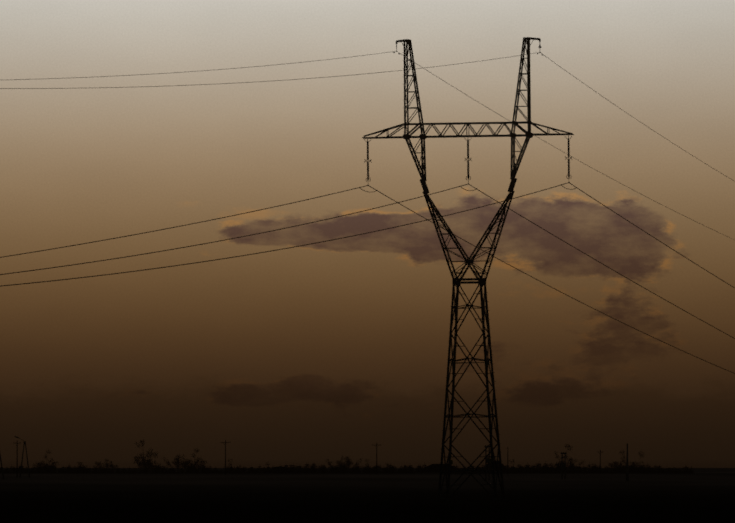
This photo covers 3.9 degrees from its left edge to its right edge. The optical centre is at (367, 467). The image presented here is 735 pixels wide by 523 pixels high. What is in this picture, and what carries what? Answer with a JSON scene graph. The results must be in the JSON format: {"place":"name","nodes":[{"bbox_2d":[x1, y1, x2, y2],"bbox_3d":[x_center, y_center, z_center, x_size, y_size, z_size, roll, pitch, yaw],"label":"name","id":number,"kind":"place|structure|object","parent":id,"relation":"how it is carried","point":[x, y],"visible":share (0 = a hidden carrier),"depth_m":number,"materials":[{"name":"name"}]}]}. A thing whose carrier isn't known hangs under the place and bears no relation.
{"place":"outdoors","nodes":[
{"label":"outdoors","id":0,"kind":"place"},
{"bbox_2d":[263,465,296,473],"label":"mound","id":1,"kind":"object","parent":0,"point":[280,470],"depth_m":3716.16,"materials":[{"name":"black soil"}]},
{"bbox_2d":[0,468,734,522],"bbox_3d":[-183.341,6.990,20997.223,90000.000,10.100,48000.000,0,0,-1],"label":"ground","id":2,"kind":"structure","parent":0,"point":[703,495],"depth_m":1149.37,"materials":[{"name":"soil"}]},
{"bbox_2d":[0,454,3,478],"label":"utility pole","id":3,"kind":"object","parent":2,"relation":"on","point":[1,467],"visible":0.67,"depth_m":2597.27,"materials":[{"name":"concrete"}]},
{"bbox_2d":[16,441,17,477],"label":"wood pole","id":4,"kind":"object","parent":2,"relation":"on","point":[17,460],"visible":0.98,"depth_m":2747.25,"materials":[{"name":"brown wood"}]},
{"bbox_2d":[14,436,29,477],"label":"lamp pole","id":5,"kind":"object","parent":2,"relation":"on","point":[24,442],"visible":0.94,"depth_m":2747.21,"materials":[{"name":"concrete"}]},
{"bbox_2d":[32,449,58,469],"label":"broadleaf tree","id":6,"kind":"object","parent":2,"relation":"on","point":[41,464],"visible":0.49,"depth_m":6397.34,"materials":[{"name":"black plant"}]},
{"bbox_2d":[93,459,117,471],"bbox_3d":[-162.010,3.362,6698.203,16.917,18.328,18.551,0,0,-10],"label":"bush","id":7,"kind":"object","parent":2,"relation":"on","point":[108,466],"visible":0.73,"depth_m":6695.17,"materials":[{"name":"black plant"}]},
{"bbox_2d":[132,439,154,472],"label":"broadleaf tree","id":8,"kind":"object","parent":2,"relation":"on","point":[145,464],"visible":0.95,"depth_m":6295.88,"materials":[{"name":"black plant"}]},
{"bbox_2d":[148,452,164,471],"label":"broadleaf tree","id":9,"kind":"object","parent":2,"relation":"on","point":[156,465],"visible":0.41,"depth_m":6495.63,"materials":[{"name":"black plant"}]},
{"bbox_2d":[163,454,200,472],"bbox_3d":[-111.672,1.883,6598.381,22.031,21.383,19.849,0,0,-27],"label":"bush","id":10,"kind":"object","parent":2,"relation":"on","point":[176,463],"visible":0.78,"depth_m":6596.75,"materials":[{"name":"black plant"}]},
{"bbox_2d":[180,447,208,469],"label":"broadleaf tree","id":11,"kind":"object","parent":2,"relation":"on","point":[194,464],"visible":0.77,"depth_m":6498.15,"materials":[{"name":"black plant"}]},
{"bbox_2d":[220,440,230,474],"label":"wood pole","id":12,"kind":"object","parent":2,"relation":"on","point":[225,442],"visible":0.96,"depth_m":3047.66,"materials":[{"name":"brown wood"}]},
{"bbox_2d":[223,458,238,470],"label":"broadleaf tree","id":13,"kind":"object","parent":2,"relation":"on","point":[230,464],"visible":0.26,"depth_m":6696.40,"materials":[{"name":"black plant"}]},
{"bbox_2d":[327,455,360,470],"bbox_3d":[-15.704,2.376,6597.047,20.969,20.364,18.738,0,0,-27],"label":"bush","id":14,"kind":"object","parent":2,"relation":"on","point":[347,463],"visible":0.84,"depth_m":6597.88,"materials":[{"name":"black plant"}]},
{"bbox_2d":[374,443,376,473],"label":"wood pole","id":15,"kind":"object","parent":2,"relation":"on","point":[376,457],"visible":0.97,"depth_m":3148.07,"materials":[{"name":"brown wood"}]},
{"bbox_2d":[362,37,573,499],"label":"pylon","id":16,"kind":"object","parent":2,"relation":"on","point":[457,281],"visible":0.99,"depth_m":1097.97,"materials":[{"name":"metal"}]},
{"bbox_2d":[0,52,733,180],"bbox_3d":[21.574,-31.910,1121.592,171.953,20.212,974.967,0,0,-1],"label":"earth wire","id":17,"kind":"object","parent":16,"relation":"attached to","point":[345,75],"visible":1,"depth_m":977.78,"materials":[{"name":"black metal"}]},
{"bbox_2d":[0,182,734,287],"bbox_3d":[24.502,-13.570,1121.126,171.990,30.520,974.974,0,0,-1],"label":"power line","id":18,"kind":"object","parent":16,"relation":"attached to","point":[361,234],"visible":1,"depth_m":969.72,"materials":[{"name":"black metal"}]},
{"bbox_2d":[0,184,734,338],"bbox_3d":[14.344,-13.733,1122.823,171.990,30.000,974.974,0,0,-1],"label":"power line","id":19,"kind":"object","parent":16,"relation":"attached to","point":[353,213],"visible":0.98,"depth_m":1035.59,"materials":[{"name":"black metal"}]},
{"bbox_2d":[0,185,734,373],"bbox_3d":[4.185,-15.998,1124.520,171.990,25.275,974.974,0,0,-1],"label":"power line","id":20,"kind":"object","parent":16,"relation":"attached to","point":[335,193],"visible":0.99,"depth_m":1086.25,"materials":[{"name":"black metal"}]},
{"bbox_2d":[13,51,731,238],"bbox_3d":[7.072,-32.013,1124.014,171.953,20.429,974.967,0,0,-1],"label":"earth wire","id":21,"kind":"object","parent":16,"relation":"attached to","point":[363,55],"visible":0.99,"depth_m":1083.08,"materials":[{"name":"black metal"}]},
{"bbox_2d":[479,461,511,473],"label":"mound","id":22,"kind":"object","parent":2,"relation":"on","point":[504,468],"visible":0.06,"depth_m":3796.14,"materials":[{"name":"black soil"}]},
{"bbox_2d":[484,445,509,479],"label":"transformer poles","id":23,"kind":"object","parent":2,"relation":"on","point":[487,458],"visible":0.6,"depth_m":2498.28,"materials":[{"name":"concrete"}]},
{"bbox_2d":[555,444,582,471],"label":"broadleaf tree","id":24,"kind":"object","parent":2,"relation":"on","point":[571,459],"visible":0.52,"depth_m":6298.51,"materials":[{"name":"black plant"}]},
{"bbox_2d":[561,452,580,478],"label":"transformer poles","id":25,"kind":"object","parent":2,"relation":"on","point":[563,466],"visible":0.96,"depth_m":2598.48,"materials":[{"name":"concrete"}]},
{"bbox_2d":[608,450,630,469],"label":"broadleaf tree","id":26,"kind":"object","parent":2,"relation":"on","point":[615,463],"visible":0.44,"depth_m":6499.13,"materials":[{"name":"black plant"}]},
{"bbox_2d":[626,443,628,480],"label":"utility pole","id":27,"kind":"object","parent":2,"relation":"on","point":[627,474],"visible":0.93,"depth_m":2397.95,"materials":[{"name":"concrete"}]},
{"bbox_2d":[625,451,650,468],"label":"broadleaf tree","id":28,"kind":"object","parent":2,"relation":"on","point":[635,463],"visible":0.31,"depth_m":6401.29,"materials":[{"name":"black plant"}]},
{"bbox_2d":[0,0,734,467],"label":"sky","id":29,"kind":"structure","parent":0,"point":[318,353],"materials":[{"name":"brown"}]},
{"bbox_2d":[415,464,463,473],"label":"mound","id":30,"kind":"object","parent":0,"point":[432,469],"depth_m":3695.01,"materials":[{"name":"black soil"}]}
]}

